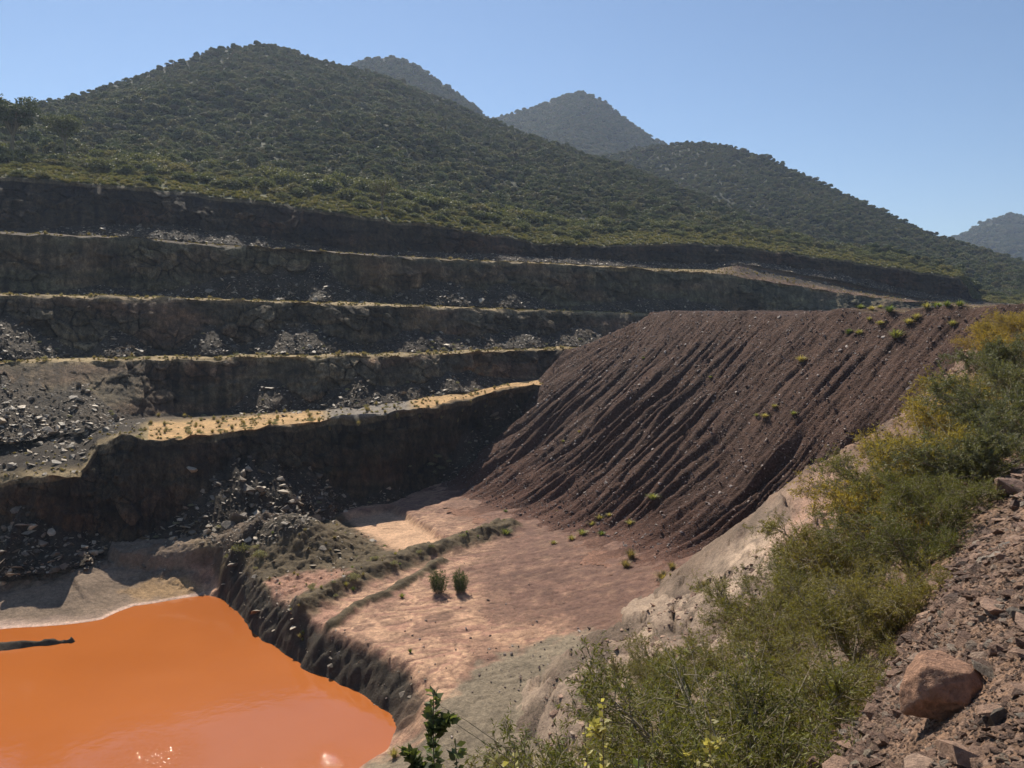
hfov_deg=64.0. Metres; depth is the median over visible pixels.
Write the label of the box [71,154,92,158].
scrub bush
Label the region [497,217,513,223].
scrub bush
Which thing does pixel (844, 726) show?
slope stone
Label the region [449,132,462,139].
hillside tree
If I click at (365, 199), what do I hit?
scrub bush
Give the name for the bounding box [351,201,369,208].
scrub bush
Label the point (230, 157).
hillside tree
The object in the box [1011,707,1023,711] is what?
slope stone
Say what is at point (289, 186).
scrub bush
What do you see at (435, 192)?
hillside tree
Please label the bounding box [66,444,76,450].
rock slab
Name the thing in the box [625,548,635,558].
grass tuft
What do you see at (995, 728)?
slope stone
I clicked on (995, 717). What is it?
slope stone
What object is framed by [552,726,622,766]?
acacia bush
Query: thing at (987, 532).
slope stone
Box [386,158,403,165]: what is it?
hillside tree
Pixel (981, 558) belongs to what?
slope stone
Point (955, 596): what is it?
slope stone
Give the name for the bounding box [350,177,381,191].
scrub bush
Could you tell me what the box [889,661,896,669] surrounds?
slope stone
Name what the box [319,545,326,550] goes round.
rock slab
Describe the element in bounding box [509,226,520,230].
scrub bush
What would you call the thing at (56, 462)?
rock slab
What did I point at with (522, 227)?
scrub bush
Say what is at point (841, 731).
slope stone
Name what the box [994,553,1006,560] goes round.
slope stone
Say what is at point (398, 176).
hillside tree
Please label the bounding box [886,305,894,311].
grass tuft
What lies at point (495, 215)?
scrub bush
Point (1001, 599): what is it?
slope stone
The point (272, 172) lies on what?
scrub bush
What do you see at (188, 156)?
hillside tree
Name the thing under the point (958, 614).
slope stone
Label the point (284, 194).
scrub bush
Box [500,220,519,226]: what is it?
scrub bush
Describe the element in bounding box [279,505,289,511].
rock slab
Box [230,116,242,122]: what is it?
hillside tree
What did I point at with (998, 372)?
acacia bush
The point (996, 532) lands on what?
slope stone
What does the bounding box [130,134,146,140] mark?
hillside tree
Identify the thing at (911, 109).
sky
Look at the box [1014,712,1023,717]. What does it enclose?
slope stone
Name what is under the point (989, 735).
slope stone
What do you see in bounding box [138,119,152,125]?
hillside tree
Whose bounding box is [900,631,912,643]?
slope stone
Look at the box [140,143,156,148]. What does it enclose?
hillside tree
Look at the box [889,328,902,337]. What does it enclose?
grass tuft
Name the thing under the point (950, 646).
slope stone
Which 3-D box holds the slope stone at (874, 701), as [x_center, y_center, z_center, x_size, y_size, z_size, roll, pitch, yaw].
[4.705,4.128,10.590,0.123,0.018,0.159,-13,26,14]
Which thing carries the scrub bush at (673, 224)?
on the terrain pit rim
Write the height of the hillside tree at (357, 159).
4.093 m
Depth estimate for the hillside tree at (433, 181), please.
283.48 m
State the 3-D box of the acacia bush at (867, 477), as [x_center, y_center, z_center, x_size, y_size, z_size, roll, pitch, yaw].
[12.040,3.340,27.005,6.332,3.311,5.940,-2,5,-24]
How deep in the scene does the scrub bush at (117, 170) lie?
188.90 m
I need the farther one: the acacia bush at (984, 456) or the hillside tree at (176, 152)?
the hillside tree at (176, 152)
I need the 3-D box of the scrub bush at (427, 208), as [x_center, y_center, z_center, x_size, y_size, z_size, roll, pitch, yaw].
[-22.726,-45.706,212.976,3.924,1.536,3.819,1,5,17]
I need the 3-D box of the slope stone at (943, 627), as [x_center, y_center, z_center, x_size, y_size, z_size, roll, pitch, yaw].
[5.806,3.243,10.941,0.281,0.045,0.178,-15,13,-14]
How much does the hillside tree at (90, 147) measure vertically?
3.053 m
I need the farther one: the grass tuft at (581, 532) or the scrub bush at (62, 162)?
the scrub bush at (62, 162)
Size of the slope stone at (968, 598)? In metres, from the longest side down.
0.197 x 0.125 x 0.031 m
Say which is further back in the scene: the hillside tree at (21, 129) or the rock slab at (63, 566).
the hillside tree at (21, 129)
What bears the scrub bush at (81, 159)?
on the terrain pit rim
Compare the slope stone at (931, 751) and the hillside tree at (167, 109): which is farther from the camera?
the hillside tree at (167, 109)
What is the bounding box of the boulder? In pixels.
[899,650,986,720]
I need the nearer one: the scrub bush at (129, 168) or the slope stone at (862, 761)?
the slope stone at (862, 761)
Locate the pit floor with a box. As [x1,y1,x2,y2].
[0,483,692,767]
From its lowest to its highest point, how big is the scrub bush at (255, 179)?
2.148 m
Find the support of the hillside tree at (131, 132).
on the hill at (385, 127)
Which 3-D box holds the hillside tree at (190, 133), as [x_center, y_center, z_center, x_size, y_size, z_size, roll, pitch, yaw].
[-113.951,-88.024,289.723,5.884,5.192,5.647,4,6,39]
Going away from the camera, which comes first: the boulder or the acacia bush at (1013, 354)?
the boulder
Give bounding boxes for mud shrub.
[428,568,449,593]
[452,567,468,593]
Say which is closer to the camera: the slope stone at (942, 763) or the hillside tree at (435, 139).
the slope stone at (942, 763)
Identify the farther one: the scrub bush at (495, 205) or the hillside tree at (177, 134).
the hillside tree at (177, 134)
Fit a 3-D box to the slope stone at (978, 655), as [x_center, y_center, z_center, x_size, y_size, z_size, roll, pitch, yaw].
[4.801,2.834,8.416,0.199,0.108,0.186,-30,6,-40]
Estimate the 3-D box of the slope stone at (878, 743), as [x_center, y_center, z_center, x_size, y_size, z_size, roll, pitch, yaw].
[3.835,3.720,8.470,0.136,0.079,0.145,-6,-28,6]
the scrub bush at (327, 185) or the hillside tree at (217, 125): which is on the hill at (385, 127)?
the hillside tree at (217, 125)
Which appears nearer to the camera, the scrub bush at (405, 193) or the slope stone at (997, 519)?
the slope stone at (997, 519)
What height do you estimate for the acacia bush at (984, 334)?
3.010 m
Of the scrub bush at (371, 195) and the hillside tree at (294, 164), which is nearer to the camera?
the scrub bush at (371, 195)
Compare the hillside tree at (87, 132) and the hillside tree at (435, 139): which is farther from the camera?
the hillside tree at (435, 139)
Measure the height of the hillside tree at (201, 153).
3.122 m
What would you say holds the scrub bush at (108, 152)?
on the terrain pit rim
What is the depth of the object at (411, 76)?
856.09 m
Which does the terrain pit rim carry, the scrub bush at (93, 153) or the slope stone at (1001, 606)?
the scrub bush at (93, 153)
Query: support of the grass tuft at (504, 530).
on the pit floor
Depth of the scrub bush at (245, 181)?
199.56 m
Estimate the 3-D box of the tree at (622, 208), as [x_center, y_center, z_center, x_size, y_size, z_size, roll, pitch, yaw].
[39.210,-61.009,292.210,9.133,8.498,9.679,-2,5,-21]
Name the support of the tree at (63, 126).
on the terrain pit rim
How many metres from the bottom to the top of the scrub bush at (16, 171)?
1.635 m
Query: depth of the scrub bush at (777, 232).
332.06 m
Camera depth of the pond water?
69.44 m
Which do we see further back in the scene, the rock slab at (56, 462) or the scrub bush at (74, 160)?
the scrub bush at (74, 160)
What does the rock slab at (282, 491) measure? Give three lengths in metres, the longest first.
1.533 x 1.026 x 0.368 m
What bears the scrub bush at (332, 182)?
on the terrain pit rim
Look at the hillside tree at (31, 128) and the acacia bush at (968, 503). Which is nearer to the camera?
the acacia bush at (968, 503)
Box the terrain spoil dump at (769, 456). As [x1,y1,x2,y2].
[422,303,1023,585]
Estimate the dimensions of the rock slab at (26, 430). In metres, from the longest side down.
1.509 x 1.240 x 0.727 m
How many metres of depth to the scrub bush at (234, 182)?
195.82 m
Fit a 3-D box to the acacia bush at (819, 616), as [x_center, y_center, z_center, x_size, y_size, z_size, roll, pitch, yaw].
[6.704,4.650,15.886,4.576,2.179,3.953,3,6,36]
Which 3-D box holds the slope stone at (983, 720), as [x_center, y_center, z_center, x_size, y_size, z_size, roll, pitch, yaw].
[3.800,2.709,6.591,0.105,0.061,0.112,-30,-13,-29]
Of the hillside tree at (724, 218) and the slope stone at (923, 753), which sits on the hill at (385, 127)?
the hillside tree at (724, 218)
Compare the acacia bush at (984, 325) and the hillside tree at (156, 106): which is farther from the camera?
the hillside tree at (156, 106)
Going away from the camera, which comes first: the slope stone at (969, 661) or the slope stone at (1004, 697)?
the slope stone at (1004, 697)
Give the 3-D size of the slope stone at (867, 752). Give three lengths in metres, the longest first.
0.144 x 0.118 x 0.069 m
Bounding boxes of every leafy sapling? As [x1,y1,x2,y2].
[396,686,460,767]
[447,738,466,767]
[489,745,518,767]
[582,722,593,767]
[585,698,610,767]
[632,748,644,767]
[681,716,725,767]
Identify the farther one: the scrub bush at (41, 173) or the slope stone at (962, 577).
the scrub bush at (41, 173)
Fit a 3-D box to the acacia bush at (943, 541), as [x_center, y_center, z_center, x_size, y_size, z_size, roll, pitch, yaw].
[9.539,3.641,19.051,4.320,2.408,4.605,-2,5,-27]
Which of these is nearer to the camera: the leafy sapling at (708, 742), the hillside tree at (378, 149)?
the leafy sapling at (708, 742)
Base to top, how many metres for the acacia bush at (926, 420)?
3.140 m
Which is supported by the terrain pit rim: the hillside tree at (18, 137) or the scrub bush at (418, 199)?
the scrub bush at (418, 199)
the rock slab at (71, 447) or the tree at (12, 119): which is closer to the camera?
the rock slab at (71, 447)
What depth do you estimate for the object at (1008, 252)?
1816.80 m
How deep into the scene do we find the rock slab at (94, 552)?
99.34 m
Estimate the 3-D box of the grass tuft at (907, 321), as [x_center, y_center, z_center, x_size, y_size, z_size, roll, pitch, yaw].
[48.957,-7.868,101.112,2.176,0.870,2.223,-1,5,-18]
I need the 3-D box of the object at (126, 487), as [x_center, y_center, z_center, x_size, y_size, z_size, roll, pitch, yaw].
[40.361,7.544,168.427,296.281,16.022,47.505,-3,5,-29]
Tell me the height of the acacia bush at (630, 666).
3.829 m
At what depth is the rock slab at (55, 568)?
93.73 m
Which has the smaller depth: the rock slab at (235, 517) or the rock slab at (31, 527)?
the rock slab at (31, 527)
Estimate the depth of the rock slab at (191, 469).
109.53 m
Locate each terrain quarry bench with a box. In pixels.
[0,231,995,305]
[0,293,648,314]
[0,346,577,363]
[0,380,541,479]
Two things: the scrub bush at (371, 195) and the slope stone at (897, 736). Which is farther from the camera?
the scrub bush at (371, 195)
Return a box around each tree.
[0,94,41,149]
[7,134,23,140]
[16,126,28,133]
[21,126,41,138]
[26,130,45,143]
[34,125,47,133]
[35,114,83,153]
[39,138,52,149]
[42,142,57,153]
[50,143,71,153]
[67,138,78,143]
[71,111,85,121]
[76,146,91,153]
[77,129,93,135]
[81,144,92,149]
[91,132,107,144]
[94,144,107,149]
[104,110,115,116]
[115,150,127,155]
[116,96,132,103]
[125,130,137,133]
[128,93,141,102]
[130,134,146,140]
[135,91,146,96]
[136,88,156,95]
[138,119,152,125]
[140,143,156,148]
[146,102,163,109]
[148,88,159,95]
[151,115,166,124]
[158,105,171,113]
[170,150,181,156]
[172,129,183,140]
[180,151,194,161]
[181,128,197,139]
[185,116,200,124]
[191,155,203,161]
[194,151,208,156]
[201,134,213,144]
[213,123,225,129]
[216,127,229,135]
[221,155,236,160]
[222,160,229,165]
[228,161,243,169]
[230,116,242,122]
[236,151,247,160]
[243,152,260,165]
[250,163,261,168]
[261,162,275,167]
[271,160,288,168]
[289,161,301,167]
[330,144,345,154]
[336,133,349,142]
[340,167,355,171]
[347,156,363,163]
[364,170,397,210]
[374,145,389,152]
[380,148,393,156]
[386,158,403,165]
[390,147,398,152]
[390,165,403,172]
[393,172,402,180]
[394,169,412,174]
[407,162,420,169]
[407,184,419,188]
[412,125,425,132]
[414,116,423,123]
[427,189,442,196]
[428,180,439,184]
[431,135,440,146]
[434,171,447,179]
[438,161,451,166]
[446,171,458,179]
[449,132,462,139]
[453,180,464,189]
[456,194,469,199]
[460,178,472,190]
[478,198,487,203]
[491,192,506,199]
[610,201,635,222]
[719,215,729,221]
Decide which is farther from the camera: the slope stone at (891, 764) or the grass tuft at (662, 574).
the grass tuft at (662, 574)
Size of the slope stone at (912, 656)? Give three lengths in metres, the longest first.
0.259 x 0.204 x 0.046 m
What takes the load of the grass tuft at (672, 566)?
on the terrain spoil dump at (769, 456)
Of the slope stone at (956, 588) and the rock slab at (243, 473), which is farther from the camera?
the rock slab at (243, 473)
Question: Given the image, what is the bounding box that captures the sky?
[0,0,1023,236]
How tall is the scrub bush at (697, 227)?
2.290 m
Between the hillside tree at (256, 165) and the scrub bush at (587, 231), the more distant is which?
the scrub bush at (587, 231)
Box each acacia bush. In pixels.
[418,655,834,767]
[443,728,666,767]
[471,722,769,767]
[551,617,887,767]
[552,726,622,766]
[578,616,728,715]
[580,710,656,761]
[616,640,683,688]
[643,675,729,757]
[671,660,851,767]
[673,607,825,706]
[682,559,827,660]
[722,602,897,740]
[728,539,851,603]
[741,501,920,597]
[759,553,925,668]
[781,436,945,524]
[783,466,945,562]
[805,483,1009,577]
[805,546,955,641]
[840,403,1023,492]
[848,427,948,469]
[867,401,1023,490]
[871,466,1014,532]
[875,382,1011,440]
[907,365,1023,438]
[913,373,978,402]
[914,365,1001,404]
[936,330,1023,377]
[941,345,1023,401]
[951,334,1007,356]
[964,312,1021,337]
[965,321,1023,360]
[981,306,1023,337]
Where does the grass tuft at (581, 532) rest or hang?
on the pit floor
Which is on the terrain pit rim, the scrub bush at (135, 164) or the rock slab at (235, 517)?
the scrub bush at (135, 164)
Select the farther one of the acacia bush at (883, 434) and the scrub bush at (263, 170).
the scrub bush at (263, 170)
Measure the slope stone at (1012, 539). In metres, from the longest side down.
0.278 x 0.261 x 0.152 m
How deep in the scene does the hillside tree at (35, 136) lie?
242.95 m
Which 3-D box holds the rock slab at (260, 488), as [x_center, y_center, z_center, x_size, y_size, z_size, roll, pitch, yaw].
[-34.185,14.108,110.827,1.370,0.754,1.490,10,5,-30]
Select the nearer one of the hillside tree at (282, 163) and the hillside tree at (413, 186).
the hillside tree at (282, 163)
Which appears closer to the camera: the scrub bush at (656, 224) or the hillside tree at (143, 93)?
the scrub bush at (656, 224)
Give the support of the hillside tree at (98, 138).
on the hill at (385, 127)
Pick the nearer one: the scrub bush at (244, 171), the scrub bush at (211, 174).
the scrub bush at (211, 174)
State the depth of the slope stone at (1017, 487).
19.25 m
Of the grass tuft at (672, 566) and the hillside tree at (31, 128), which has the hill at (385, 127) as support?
the hillside tree at (31, 128)
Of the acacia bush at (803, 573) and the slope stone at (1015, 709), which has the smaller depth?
the slope stone at (1015, 709)
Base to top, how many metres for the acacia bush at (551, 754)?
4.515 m
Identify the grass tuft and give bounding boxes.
[388,747,401,757]
[501,527,514,534]
[575,528,587,534]
[619,558,632,567]
[625,518,635,524]
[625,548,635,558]
[644,493,660,499]
[651,569,671,578]
[667,561,676,569]
[794,354,806,361]
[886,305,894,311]
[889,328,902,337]
[904,317,913,323]
[911,313,921,318]
[921,302,930,307]
[930,302,943,307]
[943,300,950,305]
[954,299,963,305]
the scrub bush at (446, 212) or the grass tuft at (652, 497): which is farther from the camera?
the scrub bush at (446, 212)
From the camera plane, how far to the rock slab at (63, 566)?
94.74 m
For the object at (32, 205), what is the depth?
185.83 m
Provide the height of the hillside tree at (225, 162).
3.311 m
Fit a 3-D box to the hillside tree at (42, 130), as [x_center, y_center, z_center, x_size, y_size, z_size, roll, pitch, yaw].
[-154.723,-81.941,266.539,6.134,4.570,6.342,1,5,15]
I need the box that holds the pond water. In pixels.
[0,595,395,767]
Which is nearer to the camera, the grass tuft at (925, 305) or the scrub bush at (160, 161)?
the grass tuft at (925, 305)
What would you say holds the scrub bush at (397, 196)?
on the terrain pit rim
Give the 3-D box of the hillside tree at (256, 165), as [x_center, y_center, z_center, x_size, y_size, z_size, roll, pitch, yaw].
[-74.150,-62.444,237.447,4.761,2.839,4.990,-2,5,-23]
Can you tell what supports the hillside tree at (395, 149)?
on the hill at (385, 127)
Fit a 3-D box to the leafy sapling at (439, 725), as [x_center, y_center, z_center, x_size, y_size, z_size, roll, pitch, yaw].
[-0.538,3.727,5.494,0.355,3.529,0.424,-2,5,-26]
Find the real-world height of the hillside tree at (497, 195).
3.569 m
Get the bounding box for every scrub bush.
[0,146,25,161]
[0,153,23,162]
[9,169,25,175]
[13,150,32,158]
[33,170,52,177]
[41,158,59,164]
[47,153,77,160]
[56,160,65,165]
[65,158,80,163]
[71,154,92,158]
[79,157,99,167]
[84,156,116,170]
[85,148,107,156]
[97,149,121,156]
[108,153,127,158]
[110,157,135,163]
[110,167,128,172]
[118,164,138,171]
[124,161,148,167]
[128,152,159,161]
[132,181,147,186]
[137,160,159,166]
[141,175,161,183]
[142,158,172,165]
[148,152,170,160]
[153,167,172,173]
[158,163,193,172]
[171,171,196,178]
[193,158,220,168]
[193,173,218,180]
[205,172,218,177]
[209,179,221,185]
[215,176,229,184]
[219,178,244,187]
[237,177,253,184]
[239,168,254,172]
[244,176,266,182]
[255,166,278,174]
[256,178,276,187]
[265,168,295,177]
[266,188,283,192]
[274,192,293,197]
[283,182,302,190]
[288,187,306,194]
[297,186,312,192]
[305,179,334,189]
[321,176,343,188]
[335,187,360,198]
[337,181,352,187]
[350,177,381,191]
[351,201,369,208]
[352,195,368,202]
[364,192,380,198]
[372,202,385,206]
[378,192,404,199]
[389,199,411,205]
[390,207,406,213]
[394,189,416,197]
[396,204,413,210]
[406,202,420,209]
[408,212,420,216]
[413,196,435,205]
[415,194,447,203]
[418,198,440,205]
[420,205,431,210]
[430,213,448,220]
[433,196,456,207]
[436,205,454,209]
[439,208,451,215]
[457,215,475,223]
[470,203,495,210]
[471,209,488,218]
[485,202,500,209]
[486,208,508,216]
[486,212,502,219]
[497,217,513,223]
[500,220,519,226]
[502,205,522,210]
[506,208,524,215]
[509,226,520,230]
[516,224,525,230]
[518,209,545,219]
[519,221,531,228]
[520,214,542,222]
[534,211,550,221]
[542,212,558,221]
[550,229,562,233]
[551,217,571,225]
[558,238,575,243]
[566,225,584,231]
[570,233,584,238]
[580,229,592,234]
[594,217,613,223]
[595,215,615,222]
[648,222,664,226]
[667,221,682,227]
[691,225,704,230]
[748,229,760,234]
[771,229,783,234]
[791,233,801,237]
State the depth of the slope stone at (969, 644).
9.18 m
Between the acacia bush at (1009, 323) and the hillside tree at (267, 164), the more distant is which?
the hillside tree at (267, 164)
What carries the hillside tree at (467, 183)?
on the hill at (385, 127)
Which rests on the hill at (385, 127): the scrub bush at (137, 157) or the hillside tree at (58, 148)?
the hillside tree at (58, 148)
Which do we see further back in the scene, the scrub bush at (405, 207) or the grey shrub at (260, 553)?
the scrub bush at (405, 207)
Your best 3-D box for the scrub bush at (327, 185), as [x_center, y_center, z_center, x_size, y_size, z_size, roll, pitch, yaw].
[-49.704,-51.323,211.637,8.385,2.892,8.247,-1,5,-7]
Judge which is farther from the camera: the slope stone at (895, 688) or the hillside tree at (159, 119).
the hillside tree at (159, 119)
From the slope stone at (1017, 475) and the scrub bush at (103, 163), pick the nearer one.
the slope stone at (1017, 475)
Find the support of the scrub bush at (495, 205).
on the terrain pit rim
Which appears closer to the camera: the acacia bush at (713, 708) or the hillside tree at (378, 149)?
the acacia bush at (713, 708)
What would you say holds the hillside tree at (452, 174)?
on the hill at (385, 127)
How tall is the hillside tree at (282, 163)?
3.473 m
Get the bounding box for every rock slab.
[0,418,6,423]
[7,462,14,468]
[10,506,25,513]
[23,428,33,434]
[27,524,37,530]
[34,416,42,419]
[38,540,48,546]
[42,426,54,433]
[47,528,55,535]
[50,551,59,556]
[50,566,59,571]
[52,460,61,464]
[59,563,67,569]
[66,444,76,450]
[69,405,78,409]
[89,550,97,555]
[135,350,143,354]
[169,536,177,539]
[186,466,197,472]
[203,529,210,535]
[228,512,247,523]
[240,469,245,477]
[255,486,264,491]
[278,489,288,493]
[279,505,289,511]
[311,514,320,521]
[315,473,322,477]
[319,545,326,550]
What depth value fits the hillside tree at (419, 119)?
370.65 m
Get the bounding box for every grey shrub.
[228,542,250,552]
[251,549,267,557]
[347,571,360,579]
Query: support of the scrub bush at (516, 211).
on the terrain pit rim
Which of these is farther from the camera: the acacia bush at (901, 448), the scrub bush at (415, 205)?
the scrub bush at (415, 205)
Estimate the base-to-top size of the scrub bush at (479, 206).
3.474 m
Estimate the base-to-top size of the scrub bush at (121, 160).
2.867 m
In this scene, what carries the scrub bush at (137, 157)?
on the terrain pit rim
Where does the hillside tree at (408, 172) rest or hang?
on the hill at (385, 127)
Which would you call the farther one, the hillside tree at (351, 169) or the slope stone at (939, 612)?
the hillside tree at (351, 169)
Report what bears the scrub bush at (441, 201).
on the terrain pit rim
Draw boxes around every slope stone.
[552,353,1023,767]
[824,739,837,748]
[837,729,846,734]
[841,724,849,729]
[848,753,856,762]
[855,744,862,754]
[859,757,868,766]
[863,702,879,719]
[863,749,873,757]
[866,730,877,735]
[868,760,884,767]
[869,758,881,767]
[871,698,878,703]
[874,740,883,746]
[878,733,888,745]
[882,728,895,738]
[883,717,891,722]
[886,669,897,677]
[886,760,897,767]
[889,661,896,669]
[892,710,902,717]
[894,683,898,693]
[894,732,903,740]
[896,636,903,645]
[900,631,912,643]
[908,652,918,660]
[915,751,926,755]
[926,748,935,756]
[935,622,949,632]
[937,610,943,617]
[938,646,947,652]
[939,759,948,767]
[943,597,956,604]
[944,593,960,599]
[946,643,955,649]
[951,586,962,591]
[954,637,970,648]
[955,557,969,566]
[956,609,968,616]
[957,631,970,637]
[958,574,968,579]
[965,596,976,600]
[965,640,977,648]
[966,543,980,550]
[967,563,981,573]
[967,657,977,664]
[968,617,978,621]
[969,553,980,558]
[970,651,986,659]
[971,659,993,677]
[976,555,988,560]
[977,505,987,512]
[977,659,990,675]
[977,716,988,724]
[980,728,990,732]
[981,742,993,752]
[982,529,992,534]
[982,609,992,615]
[984,732,996,737]
[987,574,996,580]
[988,645,1004,655]
[988,707,1007,725]
[989,551,1000,557]
[989,747,1002,752]
[990,518,1005,520]
[991,725,1000,731]
[992,530,1004,534]
[992,604,1004,616]
[994,477,1023,496]
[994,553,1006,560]
[996,598,1006,601]
[1000,589,1012,597]
[1000,723,1007,729]
[1002,695,1010,700]
[1006,606,1023,618]
[1006,729,1015,736]
[1008,500,1020,510]
[1008,536,1023,543]
[1010,473,1022,477]
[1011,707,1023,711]
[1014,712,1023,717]
[1014,762,1023,767]
[1015,637,1023,647]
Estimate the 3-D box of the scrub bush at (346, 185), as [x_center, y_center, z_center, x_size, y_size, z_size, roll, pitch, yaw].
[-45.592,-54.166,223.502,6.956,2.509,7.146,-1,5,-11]
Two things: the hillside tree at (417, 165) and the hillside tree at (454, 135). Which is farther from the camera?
the hillside tree at (454, 135)
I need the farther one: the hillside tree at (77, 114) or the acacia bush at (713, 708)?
the hillside tree at (77, 114)
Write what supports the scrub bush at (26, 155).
on the terrain pit rim
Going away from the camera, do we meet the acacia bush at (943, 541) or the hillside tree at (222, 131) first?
the acacia bush at (943, 541)
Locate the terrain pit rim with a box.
[2,165,1018,303]

